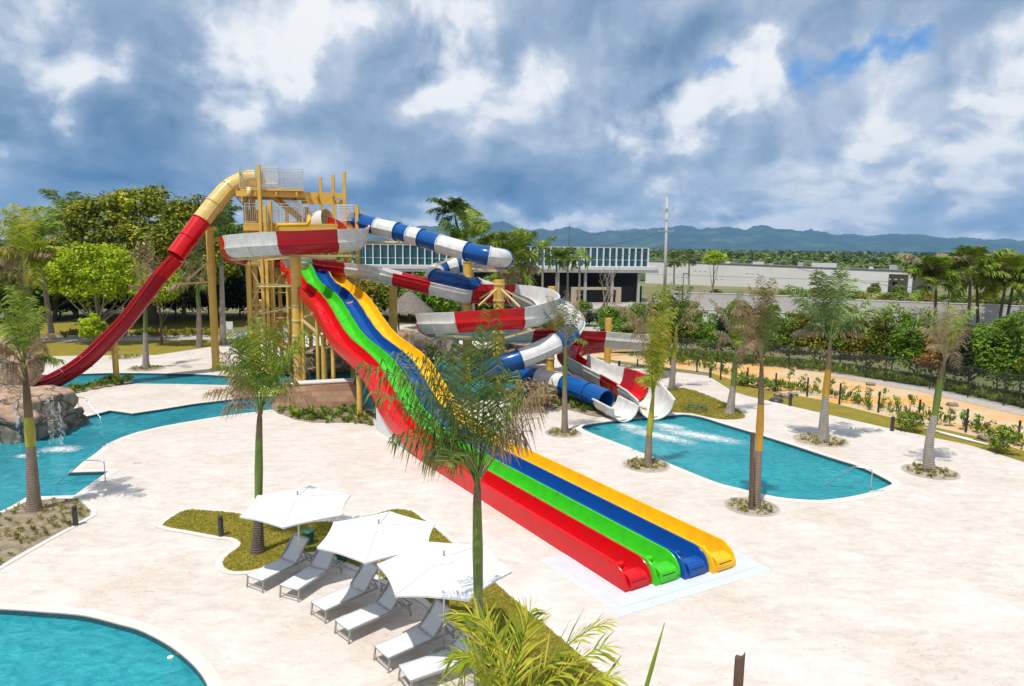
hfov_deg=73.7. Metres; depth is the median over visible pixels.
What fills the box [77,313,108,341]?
bush
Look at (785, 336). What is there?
shrub
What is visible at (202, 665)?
pool coping
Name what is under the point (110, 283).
tree
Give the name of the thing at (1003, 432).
shrub
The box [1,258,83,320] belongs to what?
tree
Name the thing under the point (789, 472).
splash pool water
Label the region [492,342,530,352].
rock
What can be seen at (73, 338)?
sand path
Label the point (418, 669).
sun lounger
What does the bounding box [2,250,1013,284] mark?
woodland undergrowth
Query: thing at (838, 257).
woodland
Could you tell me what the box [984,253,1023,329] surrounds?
coconut palm
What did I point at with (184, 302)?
tree
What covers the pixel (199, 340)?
palm tree
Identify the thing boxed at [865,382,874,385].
stone
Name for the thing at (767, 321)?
palm tree
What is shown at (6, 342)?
rock
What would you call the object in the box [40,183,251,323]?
tree
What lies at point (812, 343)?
shrub
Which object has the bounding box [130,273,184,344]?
tree
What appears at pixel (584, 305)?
tree
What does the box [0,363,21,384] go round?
rock
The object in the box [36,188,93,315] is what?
palm tree
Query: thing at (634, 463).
ground cover
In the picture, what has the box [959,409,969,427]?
young shrub
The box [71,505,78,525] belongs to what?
bollard light
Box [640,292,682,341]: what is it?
shrub
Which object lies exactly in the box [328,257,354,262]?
tree
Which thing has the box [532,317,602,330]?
gravel path
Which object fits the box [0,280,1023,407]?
ground
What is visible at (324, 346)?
slide post
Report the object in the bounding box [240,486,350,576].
umbrella
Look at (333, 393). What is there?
block wall
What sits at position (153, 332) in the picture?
ground cover
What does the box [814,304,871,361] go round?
shrub
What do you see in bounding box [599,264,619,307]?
bare tree
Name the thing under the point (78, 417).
rock
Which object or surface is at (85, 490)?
pool coping
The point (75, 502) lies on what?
ground cover
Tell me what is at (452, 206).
palm tree
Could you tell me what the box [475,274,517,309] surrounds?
tree
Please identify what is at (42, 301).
bush
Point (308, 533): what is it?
green bin
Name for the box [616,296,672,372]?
palm tree
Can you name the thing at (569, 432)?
ground cover
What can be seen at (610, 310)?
shrub
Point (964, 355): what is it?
shrub
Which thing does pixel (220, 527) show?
bollard light
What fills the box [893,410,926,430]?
shrub
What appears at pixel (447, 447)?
palm tree
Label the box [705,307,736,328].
shrub
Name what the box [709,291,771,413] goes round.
palm tree
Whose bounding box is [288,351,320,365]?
rock
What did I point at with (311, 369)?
rubble ground
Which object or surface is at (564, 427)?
palm tree
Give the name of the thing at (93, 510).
bed edging
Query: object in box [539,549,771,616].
slide apron
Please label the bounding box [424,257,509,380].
slide post
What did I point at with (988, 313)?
boundary wall
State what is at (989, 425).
young shrub
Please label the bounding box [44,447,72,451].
foam
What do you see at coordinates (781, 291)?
shrub
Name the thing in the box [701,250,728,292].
tree
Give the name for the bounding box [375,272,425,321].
tree
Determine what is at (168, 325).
lawn
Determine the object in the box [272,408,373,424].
planting bed
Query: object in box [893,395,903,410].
young shrub
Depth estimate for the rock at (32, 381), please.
42.62 m
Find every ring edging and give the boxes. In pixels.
[622,458,669,471]
[724,497,779,515]
[793,433,849,446]
[901,464,960,479]
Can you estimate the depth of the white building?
183.09 m
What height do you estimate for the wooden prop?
3.076 m
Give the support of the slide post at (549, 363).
on the pool deck
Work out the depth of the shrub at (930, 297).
109.32 m
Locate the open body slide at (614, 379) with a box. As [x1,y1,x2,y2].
[218,209,675,419]
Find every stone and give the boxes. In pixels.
[779,393,792,398]
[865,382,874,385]
[946,402,958,406]
[976,435,994,440]
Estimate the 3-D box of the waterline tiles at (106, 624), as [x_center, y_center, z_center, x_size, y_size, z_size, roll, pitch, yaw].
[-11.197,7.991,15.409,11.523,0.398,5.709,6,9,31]
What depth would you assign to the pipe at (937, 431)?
37.91 m
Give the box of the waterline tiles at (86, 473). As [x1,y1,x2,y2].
[42,372,355,475]
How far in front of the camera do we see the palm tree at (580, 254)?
107.52 m
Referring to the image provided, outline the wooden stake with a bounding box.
[733,653,744,685]
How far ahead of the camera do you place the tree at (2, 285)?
82.53 m
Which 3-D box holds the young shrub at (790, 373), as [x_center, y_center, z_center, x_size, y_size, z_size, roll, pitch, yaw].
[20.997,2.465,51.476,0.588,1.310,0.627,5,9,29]
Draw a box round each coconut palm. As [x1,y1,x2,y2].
[424,588,664,685]
[897,253,970,323]
[934,245,1015,334]
[950,254,1006,325]
[972,256,1023,318]
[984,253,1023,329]
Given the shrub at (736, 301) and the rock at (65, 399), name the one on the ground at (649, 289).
the shrub at (736, 301)
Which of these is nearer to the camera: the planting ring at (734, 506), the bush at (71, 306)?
the planting ring at (734, 506)
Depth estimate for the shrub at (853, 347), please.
56.58 m
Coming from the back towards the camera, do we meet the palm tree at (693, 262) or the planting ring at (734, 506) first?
the palm tree at (693, 262)
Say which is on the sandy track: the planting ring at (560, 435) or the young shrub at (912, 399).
the young shrub at (912, 399)
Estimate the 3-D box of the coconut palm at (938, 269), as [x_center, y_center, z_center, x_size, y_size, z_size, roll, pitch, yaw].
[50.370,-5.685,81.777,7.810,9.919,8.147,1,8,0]
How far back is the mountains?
8557.75 m
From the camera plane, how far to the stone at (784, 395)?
46.79 m
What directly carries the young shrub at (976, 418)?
on the sandy track
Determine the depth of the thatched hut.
76.77 m
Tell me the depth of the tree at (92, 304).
86.22 m
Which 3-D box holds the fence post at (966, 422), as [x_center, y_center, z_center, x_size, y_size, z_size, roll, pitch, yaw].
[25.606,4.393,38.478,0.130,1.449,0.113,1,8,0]
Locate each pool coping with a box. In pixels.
[0,603,223,685]
[17,372,503,502]
[86,384,274,415]
[575,413,901,502]
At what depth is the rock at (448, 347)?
59.69 m
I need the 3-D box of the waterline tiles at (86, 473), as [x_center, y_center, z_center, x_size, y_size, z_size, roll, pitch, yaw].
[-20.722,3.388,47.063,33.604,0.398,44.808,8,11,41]
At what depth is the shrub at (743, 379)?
50.79 m
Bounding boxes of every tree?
[0,203,67,343]
[0,205,71,338]
[0,255,49,321]
[0,285,67,512]
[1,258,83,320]
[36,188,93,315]
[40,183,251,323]
[42,241,147,328]
[50,289,122,312]
[114,294,194,317]
[128,231,162,368]
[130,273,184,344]
[157,245,228,319]
[165,234,216,347]
[192,239,269,318]
[200,200,243,344]
[201,317,316,554]
[216,266,285,311]
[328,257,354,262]
[348,271,400,310]
[354,302,555,685]
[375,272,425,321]
[397,273,458,315]
[425,196,477,310]
[436,209,509,310]
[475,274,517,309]
[487,228,543,307]
[529,236,557,287]
[542,287,587,432]
[544,247,568,291]
[554,247,580,300]
[567,248,591,302]
[574,300,592,310]
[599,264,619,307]
[609,282,678,466]
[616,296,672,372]
[655,286,707,388]
[663,251,683,291]
[680,250,697,290]
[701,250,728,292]
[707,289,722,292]
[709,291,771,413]
[731,275,784,505]
[783,262,894,442]
[865,282,881,293]
[890,284,904,293]
[913,298,977,470]
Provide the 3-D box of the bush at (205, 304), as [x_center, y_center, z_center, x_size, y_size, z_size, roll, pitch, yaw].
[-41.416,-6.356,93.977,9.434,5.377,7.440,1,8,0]
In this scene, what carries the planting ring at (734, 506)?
on the pool deck
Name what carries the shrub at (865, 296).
on the ground at (649, 289)
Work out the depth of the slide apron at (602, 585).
20.59 m
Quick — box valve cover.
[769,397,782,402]
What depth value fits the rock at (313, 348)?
55.77 m
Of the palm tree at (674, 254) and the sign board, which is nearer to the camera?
the sign board
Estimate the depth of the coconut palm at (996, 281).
85.83 m
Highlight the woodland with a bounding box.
[0,239,1023,281]
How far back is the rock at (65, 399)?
35.37 m
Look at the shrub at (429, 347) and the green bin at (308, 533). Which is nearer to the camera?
the green bin at (308, 533)
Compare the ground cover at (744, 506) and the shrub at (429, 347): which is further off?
the shrub at (429, 347)
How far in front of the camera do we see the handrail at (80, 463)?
28.61 m
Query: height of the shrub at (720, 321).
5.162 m
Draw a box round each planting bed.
[0,498,90,564]
[74,381,131,392]
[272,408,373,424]
[505,396,619,416]
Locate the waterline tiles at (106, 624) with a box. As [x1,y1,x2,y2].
[0,610,206,685]
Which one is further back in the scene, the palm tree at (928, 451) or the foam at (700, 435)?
the foam at (700, 435)
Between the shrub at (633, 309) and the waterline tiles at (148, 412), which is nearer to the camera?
the waterline tiles at (148, 412)
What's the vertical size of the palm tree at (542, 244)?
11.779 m
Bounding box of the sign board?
[226,322,232,332]
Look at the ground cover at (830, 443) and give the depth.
35.94 m
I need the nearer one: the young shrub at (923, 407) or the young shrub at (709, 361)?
the young shrub at (923, 407)
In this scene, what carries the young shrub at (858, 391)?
on the sandy track
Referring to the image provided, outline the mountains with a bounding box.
[1,221,1023,253]
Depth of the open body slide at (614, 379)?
47.70 m
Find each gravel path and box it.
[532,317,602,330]
[832,373,1023,415]
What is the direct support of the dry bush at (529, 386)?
on the planting bed at (596, 412)
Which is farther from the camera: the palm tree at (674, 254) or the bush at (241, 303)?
the palm tree at (674, 254)
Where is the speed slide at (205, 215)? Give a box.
[33,170,256,386]
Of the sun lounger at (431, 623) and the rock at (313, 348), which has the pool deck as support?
the sun lounger at (431, 623)
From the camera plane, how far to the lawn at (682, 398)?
44.19 m
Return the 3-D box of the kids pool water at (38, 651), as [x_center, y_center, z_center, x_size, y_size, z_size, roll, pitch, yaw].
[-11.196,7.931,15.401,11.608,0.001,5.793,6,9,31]
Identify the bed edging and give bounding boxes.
[0,497,96,568]
[156,507,625,685]
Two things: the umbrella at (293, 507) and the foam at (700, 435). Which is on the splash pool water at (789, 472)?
the foam at (700, 435)
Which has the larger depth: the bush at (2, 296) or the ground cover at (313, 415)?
the bush at (2, 296)
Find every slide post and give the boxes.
[111,343,119,377]
[169,227,220,369]
[231,255,360,380]
[301,319,330,378]
[355,374,362,417]
[376,285,397,332]
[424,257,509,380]
[435,280,542,393]
[546,286,556,371]
[604,318,644,366]
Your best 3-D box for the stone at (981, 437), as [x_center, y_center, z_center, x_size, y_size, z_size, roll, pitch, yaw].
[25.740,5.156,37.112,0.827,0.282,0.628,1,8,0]
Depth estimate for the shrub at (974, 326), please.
59.50 m
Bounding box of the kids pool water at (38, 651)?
[0,615,203,685]
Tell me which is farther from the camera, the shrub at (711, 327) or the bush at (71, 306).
the bush at (71, 306)
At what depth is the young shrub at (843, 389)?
46.43 m
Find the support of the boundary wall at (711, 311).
on the ground at (649, 289)
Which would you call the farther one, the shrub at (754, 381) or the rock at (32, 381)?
the shrub at (754, 381)
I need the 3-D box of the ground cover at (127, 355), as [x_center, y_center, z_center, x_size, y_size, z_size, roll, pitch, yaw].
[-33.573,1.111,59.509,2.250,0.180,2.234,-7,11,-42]
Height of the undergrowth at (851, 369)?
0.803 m
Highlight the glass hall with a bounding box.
[351,244,658,303]
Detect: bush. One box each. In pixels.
[0,287,19,315]
[0,293,62,319]
[37,293,93,316]
[57,293,131,312]
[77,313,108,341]
[112,297,173,309]
[157,293,204,314]
[179,290,240,315]
[206,284,270,315]
[235,293,291,310]
[450,301,480,311]
[502,377,557,408]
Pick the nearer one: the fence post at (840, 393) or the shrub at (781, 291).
the fence post at (840, 393)
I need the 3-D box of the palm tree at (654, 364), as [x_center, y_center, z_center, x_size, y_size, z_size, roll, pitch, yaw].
[5.905,1.482,31.265,2.971,8.590,2.119,4,9,23]
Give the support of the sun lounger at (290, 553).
on the pool deck
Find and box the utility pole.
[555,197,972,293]
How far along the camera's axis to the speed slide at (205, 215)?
49.39 m
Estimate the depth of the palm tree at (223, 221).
66.78 m
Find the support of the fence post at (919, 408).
on the ground at (649, 289)
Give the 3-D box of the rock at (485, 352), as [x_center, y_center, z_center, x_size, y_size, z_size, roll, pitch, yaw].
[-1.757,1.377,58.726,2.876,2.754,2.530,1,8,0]
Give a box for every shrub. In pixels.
[422,344,444,363]
[536,320,563,329]
[582,310,603,325]
[590,306,636,333]
[595,305,621,317]
[613,301,656,333]
[638,301,661,319]
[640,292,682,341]
[668,298,707,349]
[692,318,734,351]
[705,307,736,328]
[707,355,713,368]
[715,304,755,354]
[726,299,752,308]
[736,374,751,384]
[739,312,788,357]
[748,289,777,294]
[748,375,765,386]
[765,304,783,311]
[765,378,784,389]
[772,309,811,359]
[776,285,804,296]
[782,314,813,353]
[787,367,794,380]
[790,307,840,360]
[798,374,806,387]
[805,287,841,297]
[813,377,820,389]
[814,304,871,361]
[838,307,896,365]
[839,381,847,398]
[840,288,864,298]
[852,385,861,396]
[854,291,890,300]
[864,301,925,369]
[864,386,873,398]
[866,315,907,342]
[877,388,889,403]
[880,290,910,300]
[888,306,943,375]
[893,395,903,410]
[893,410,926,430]
[907,291,940,301]
[908,394,917,409]
[910,326,974,379]
[917,402,930,414]
[937,291,974,302]
[938,323,1004,383]
[944,407,955,425]
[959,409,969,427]
[966,322,1016,353]
[967,290,1000,303]
[968,315,1023,390]
[972,413,983,427]
[983,425,1023,451]
[984,309,1023,394]
[986,292,1023,304]
[986,420,996,434]
[1011,424,1023,444]
[1012,334,1023,374]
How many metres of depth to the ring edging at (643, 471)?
31.49 m
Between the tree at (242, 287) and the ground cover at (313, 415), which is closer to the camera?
the ground cover at (313, 415)
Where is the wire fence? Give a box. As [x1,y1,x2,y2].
[618,333,1023,408]
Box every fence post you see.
[806,377,808,396]
[838,383,841,403]
[877,391,880,412]
[918,399,921,418]
[964,409,968,432]
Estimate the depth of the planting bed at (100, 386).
47.29 m
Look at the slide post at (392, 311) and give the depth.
53.86 m
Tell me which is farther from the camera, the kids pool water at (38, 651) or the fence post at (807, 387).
the fence post at (807, 387)
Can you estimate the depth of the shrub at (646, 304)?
76.59 m
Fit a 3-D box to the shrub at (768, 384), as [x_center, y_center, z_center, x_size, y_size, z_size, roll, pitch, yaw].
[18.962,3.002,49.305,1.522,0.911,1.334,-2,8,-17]
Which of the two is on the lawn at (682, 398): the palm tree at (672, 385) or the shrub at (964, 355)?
the palm tree at (672, 385)
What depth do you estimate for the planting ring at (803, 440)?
36.30 m
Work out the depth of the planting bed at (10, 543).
24.25 m
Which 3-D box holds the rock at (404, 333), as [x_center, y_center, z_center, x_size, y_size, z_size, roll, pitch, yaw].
[-9.605,-0.499,64.640,3.111,1.889,2.441,1,8,0]
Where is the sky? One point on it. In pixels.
(837, 117)
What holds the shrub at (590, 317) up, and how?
on the ground at (649, 289)
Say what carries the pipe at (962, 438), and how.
on the lawn strip
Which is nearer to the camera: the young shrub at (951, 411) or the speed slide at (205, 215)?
the young shrub at (951, 411)
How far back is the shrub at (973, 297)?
107.32 m
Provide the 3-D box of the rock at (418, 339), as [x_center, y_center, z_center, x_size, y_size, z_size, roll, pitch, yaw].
[-7.111,0.518,62.702,4.761,3.848,3.194,1,8,0]
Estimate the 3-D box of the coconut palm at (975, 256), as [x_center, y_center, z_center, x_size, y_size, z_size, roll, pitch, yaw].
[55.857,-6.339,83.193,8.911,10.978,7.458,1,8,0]
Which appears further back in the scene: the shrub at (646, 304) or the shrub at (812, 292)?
the shrub at (812, 292)
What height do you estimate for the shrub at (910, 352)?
5.964 m
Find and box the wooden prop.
[748,432,754,513]
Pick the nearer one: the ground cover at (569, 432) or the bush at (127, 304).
the ground cover at (569, 432)
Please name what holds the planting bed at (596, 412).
on the pool deck
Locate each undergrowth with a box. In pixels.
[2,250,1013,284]
[633,347,1023,405]
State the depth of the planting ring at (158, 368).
53.88 m
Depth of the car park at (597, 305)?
122.79 m
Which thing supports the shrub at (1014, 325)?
on the ground at (649, 289)
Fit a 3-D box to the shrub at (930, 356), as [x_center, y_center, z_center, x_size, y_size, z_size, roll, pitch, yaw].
[32.992,0.893,52.110,4.680,4.776,4.239,1,8,0]
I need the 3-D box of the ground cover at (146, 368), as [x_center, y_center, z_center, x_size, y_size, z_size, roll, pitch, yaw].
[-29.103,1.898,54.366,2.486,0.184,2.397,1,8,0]
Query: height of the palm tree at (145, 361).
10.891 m
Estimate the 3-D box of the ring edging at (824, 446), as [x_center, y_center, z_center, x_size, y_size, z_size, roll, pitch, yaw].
[16.479,5.161,36.480,2.821,0.001,2.686,1,8,0]
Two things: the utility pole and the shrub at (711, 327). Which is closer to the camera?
the shrub at (711, 327)
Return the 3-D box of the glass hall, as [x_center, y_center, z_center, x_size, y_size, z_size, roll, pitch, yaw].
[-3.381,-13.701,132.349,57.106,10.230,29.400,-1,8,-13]
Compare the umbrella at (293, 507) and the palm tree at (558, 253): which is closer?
the umbrella at (293, 507)
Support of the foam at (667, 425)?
on the splash pool water at (789, 472)
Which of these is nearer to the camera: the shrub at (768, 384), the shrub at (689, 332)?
the shrub at (768, 384)
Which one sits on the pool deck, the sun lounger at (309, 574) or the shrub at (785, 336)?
the sun lounger at (309, 574)
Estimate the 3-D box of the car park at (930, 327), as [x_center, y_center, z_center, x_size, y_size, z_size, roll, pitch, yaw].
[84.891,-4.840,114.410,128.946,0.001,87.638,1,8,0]
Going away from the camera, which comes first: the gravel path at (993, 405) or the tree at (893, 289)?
the gravel path at (993, 405)
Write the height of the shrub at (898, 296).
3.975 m
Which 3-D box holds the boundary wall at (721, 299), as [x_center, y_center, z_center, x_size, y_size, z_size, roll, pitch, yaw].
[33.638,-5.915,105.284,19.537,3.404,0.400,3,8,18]
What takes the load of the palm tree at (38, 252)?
on the lawn at (79, 348)
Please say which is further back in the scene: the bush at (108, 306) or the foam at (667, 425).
the bush at (108, 306)
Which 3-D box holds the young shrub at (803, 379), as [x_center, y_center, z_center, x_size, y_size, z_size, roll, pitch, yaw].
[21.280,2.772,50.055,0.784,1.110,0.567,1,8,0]
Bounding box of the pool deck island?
[74,384,270,416]
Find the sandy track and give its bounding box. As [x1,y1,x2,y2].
[586,352,1023,450]
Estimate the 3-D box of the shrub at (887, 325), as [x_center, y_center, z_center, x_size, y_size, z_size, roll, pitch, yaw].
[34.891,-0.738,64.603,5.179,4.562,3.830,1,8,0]
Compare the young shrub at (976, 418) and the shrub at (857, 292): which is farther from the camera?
the shrub at (857, 292)
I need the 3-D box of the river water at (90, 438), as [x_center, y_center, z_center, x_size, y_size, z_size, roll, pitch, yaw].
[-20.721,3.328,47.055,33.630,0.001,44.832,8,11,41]
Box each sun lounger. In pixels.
[246,534,313,592]
[279,540,342,602]
[310,562,384,623]
[334,581,412,644]
[373,598,456,672]
[398,623,485,685]
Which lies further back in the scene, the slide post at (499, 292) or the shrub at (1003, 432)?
the slide post at (499, 292)
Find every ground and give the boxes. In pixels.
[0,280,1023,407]
[283,365,354,373]
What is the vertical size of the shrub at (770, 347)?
4.960 m
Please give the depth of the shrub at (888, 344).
54.96 m
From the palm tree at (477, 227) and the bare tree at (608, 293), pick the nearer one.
the palm tree at (477, 227)
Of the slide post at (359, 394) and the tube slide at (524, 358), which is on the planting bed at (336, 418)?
the slide post at (359, 394)
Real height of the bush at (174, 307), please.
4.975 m
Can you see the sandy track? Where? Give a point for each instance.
(1000, 417)
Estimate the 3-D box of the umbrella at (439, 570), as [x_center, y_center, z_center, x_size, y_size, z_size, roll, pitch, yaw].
[-1.667,6.351,16.732,3.086,2.700,3.291,-2,8,-17]
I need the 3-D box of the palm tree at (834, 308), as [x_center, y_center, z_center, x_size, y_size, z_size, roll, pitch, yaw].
[16.673,0.586,35.438,5.895,9.508,3.271,1,8,0]
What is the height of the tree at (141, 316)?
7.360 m
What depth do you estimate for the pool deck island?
44.30 m
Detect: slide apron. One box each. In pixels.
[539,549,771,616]
[552,555,754,606]
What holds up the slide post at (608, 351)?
on the pool deck
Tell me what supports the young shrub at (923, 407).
on the sandy track
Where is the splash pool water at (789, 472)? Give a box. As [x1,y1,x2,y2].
[584,417,888,499]
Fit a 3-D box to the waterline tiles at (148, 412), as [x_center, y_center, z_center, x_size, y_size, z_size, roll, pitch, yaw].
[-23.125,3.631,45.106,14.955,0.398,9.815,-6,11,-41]
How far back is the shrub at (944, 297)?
107.41 m
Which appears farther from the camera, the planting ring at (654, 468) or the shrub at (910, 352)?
the shrub at (910, 352)
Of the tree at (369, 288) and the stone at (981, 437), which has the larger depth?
the tree at (369, 288)
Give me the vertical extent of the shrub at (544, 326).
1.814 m
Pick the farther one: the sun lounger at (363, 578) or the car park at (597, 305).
the car park at (597, 305)
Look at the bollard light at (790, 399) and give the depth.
44.31 m
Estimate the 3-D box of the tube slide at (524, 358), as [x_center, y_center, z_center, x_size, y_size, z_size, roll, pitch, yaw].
[0.048,-3.112,49.295,24.441,12.633,11.687,8,11,42]
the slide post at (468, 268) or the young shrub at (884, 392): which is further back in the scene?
the slide post at (468, 268)
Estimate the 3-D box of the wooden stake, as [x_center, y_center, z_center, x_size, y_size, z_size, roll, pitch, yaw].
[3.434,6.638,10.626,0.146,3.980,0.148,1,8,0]
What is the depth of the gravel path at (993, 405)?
48.47 m
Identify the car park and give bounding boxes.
[575,299,660,310]
[660,297,1023,340]
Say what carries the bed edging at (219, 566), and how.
on the pool deck
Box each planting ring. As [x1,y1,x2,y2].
[109,355,141,358]
[127,365,164,370]
[546,428,580,436]
[624,458,668,471]
[725,497,778,515]
[794,433,847,446]
[902,464,958,478]
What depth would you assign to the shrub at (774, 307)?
96.53 m
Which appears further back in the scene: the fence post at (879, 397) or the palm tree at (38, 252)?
the palm tree at (38, 252)
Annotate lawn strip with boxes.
[711,373,1023,461]
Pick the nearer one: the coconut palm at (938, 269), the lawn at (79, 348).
the lawn at (79, 348)
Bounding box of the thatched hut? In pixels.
[385,291,432,329]
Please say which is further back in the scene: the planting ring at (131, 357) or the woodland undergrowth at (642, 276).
the woodland undergrowth at (642, 276)
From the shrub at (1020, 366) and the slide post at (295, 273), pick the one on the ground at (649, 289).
the shrub at (1020, 366)
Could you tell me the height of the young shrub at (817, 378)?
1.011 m
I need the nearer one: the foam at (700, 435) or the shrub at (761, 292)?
the foam at (700, 435)
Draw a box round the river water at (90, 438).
[0,362,535,510]
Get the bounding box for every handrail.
[57,460,106,483]
[824,466,872,489]
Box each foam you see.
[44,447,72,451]
[628,429,686,441]
[660,424,682,428]
[668,430,733,441]
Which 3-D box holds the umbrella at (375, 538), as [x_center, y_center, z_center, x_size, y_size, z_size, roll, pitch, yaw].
[-3.607,6.063,18.575,3.085,2.700,3.291,2,8,8]
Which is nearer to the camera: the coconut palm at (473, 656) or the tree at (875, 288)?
the coconut palm at (473, 656)
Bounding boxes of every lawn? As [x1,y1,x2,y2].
[0,315,285,334]
[31,340,210,355]
[164,509,615,685]
[640,384,744,418]
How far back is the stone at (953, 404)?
45.08 m
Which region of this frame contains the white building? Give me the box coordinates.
[645,260,933,292]
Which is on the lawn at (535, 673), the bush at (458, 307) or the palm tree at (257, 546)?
the palm tree at (257, 546)
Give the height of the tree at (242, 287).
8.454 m
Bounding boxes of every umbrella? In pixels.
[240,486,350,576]
[317,511,434,609]
[377,541,511,652]
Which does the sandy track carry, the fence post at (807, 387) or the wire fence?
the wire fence
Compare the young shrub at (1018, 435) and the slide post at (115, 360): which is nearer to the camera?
the young shrub at (1018, 435)
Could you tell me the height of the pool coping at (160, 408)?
0.001 m
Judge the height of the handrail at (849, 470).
1.248 m
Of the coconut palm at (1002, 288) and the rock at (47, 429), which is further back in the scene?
the coconut palm at (1002, 288)
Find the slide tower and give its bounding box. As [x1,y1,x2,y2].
[235,165,404,371]
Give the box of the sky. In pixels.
[0,0,1023,240]
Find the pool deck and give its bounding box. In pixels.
[0,324,1023,685]
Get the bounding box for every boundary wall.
[671,292,798,311]
[691,309,806,321]
[798,297,1023,330]
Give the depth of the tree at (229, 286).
89.55 m
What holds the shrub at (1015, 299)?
on the ground at (649, 289)
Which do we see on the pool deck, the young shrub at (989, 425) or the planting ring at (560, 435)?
the planting ring at (560, 435)
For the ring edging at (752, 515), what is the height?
0.001 m
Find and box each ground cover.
[0,497,90,562]
[60,327,209,337]
[63,374,134,390]
[111,354,139,357]
[131,365,162,369]
[231,380,257,394]
[276,402,375,423]
[514,389,593,410]
[548,426,576,435]
[621,351,1023,444]
[627,456,667,468]
[727,497,773,513]
[799,431,844,444]
[907,461,957,477]
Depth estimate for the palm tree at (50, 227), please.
69.31 m
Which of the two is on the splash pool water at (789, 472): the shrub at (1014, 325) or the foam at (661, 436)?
the foam at (661, 436)
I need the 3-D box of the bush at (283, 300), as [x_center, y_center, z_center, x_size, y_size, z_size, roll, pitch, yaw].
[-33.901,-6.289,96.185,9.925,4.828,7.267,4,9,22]
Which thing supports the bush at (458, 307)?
on the ground at (649, 289)
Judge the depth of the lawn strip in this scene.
42.10 m
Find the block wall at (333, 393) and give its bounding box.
[270,378,356,409]
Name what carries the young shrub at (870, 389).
on the sandy track
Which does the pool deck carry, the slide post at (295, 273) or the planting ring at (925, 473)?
the planting ring at (925, 473)
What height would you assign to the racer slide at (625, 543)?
8.692 m
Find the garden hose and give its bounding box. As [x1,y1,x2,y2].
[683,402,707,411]
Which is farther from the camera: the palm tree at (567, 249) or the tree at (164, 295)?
the palm tree at (567, 249)
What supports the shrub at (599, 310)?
on the ground at (649, 289)
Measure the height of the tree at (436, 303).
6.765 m
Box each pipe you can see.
[924,427,972,439]
[939,432,988,445]
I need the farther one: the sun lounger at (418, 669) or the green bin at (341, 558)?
the green bin at (341, 558)
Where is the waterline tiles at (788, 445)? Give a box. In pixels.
[582,415,891,484]
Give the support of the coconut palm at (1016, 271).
on the car park at (930, 327)
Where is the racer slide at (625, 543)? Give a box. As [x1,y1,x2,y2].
[280,261,735,592]
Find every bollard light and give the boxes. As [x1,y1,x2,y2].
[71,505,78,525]
[217,515,223,536]
[709,367,711,377]
[788,393,792,405]
[890,417,894,430]
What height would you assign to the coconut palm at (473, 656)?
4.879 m
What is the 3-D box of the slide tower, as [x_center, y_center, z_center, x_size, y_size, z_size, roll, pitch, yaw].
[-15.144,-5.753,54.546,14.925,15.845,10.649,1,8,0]
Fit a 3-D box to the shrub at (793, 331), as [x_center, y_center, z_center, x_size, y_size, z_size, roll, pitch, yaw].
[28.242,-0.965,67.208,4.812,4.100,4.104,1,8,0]
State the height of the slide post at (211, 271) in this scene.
11.715 m
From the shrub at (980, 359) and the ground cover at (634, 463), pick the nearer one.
the ground cover at (634, 463)
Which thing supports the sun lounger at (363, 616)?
on the pool deck
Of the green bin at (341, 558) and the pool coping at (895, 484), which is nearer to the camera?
the green bin at (341, 558)
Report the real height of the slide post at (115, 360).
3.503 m
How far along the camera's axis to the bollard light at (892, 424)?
38.44 m
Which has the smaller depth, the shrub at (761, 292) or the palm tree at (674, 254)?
the shrub at (761, 292)
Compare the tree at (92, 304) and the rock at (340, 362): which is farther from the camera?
the tree at (92, 304)
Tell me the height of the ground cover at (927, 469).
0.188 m
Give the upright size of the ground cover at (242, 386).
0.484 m
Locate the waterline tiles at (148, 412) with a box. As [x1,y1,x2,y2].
[88,396,274,418]
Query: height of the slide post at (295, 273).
9.300 m
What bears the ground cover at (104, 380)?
on the planting bed at (100, 386)
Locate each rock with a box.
[0,337,27,348]
[0,350,44,386]
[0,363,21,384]
[0,385,78,427]
[0,418,69,443]
[62,406,88,427]
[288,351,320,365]
[305,345,337,353]
[315,354,350,368]
[397,328,418,343]
[410,332,458,356]
[442,344,481,362]
[475,344,492,358]
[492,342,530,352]
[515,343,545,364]
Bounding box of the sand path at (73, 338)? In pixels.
[1,329,292,341]
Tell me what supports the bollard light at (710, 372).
on the pool deck
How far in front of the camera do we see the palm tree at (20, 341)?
24.74 m
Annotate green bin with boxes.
[302,528,314,545]
[336,554,346,562]
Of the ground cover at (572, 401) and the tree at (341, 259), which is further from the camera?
the tree at (341, 259)
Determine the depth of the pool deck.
21.76 m
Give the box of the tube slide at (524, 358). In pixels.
[347,211,639,421]
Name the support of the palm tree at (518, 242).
on the ground at (649, 289)
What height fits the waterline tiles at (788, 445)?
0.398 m

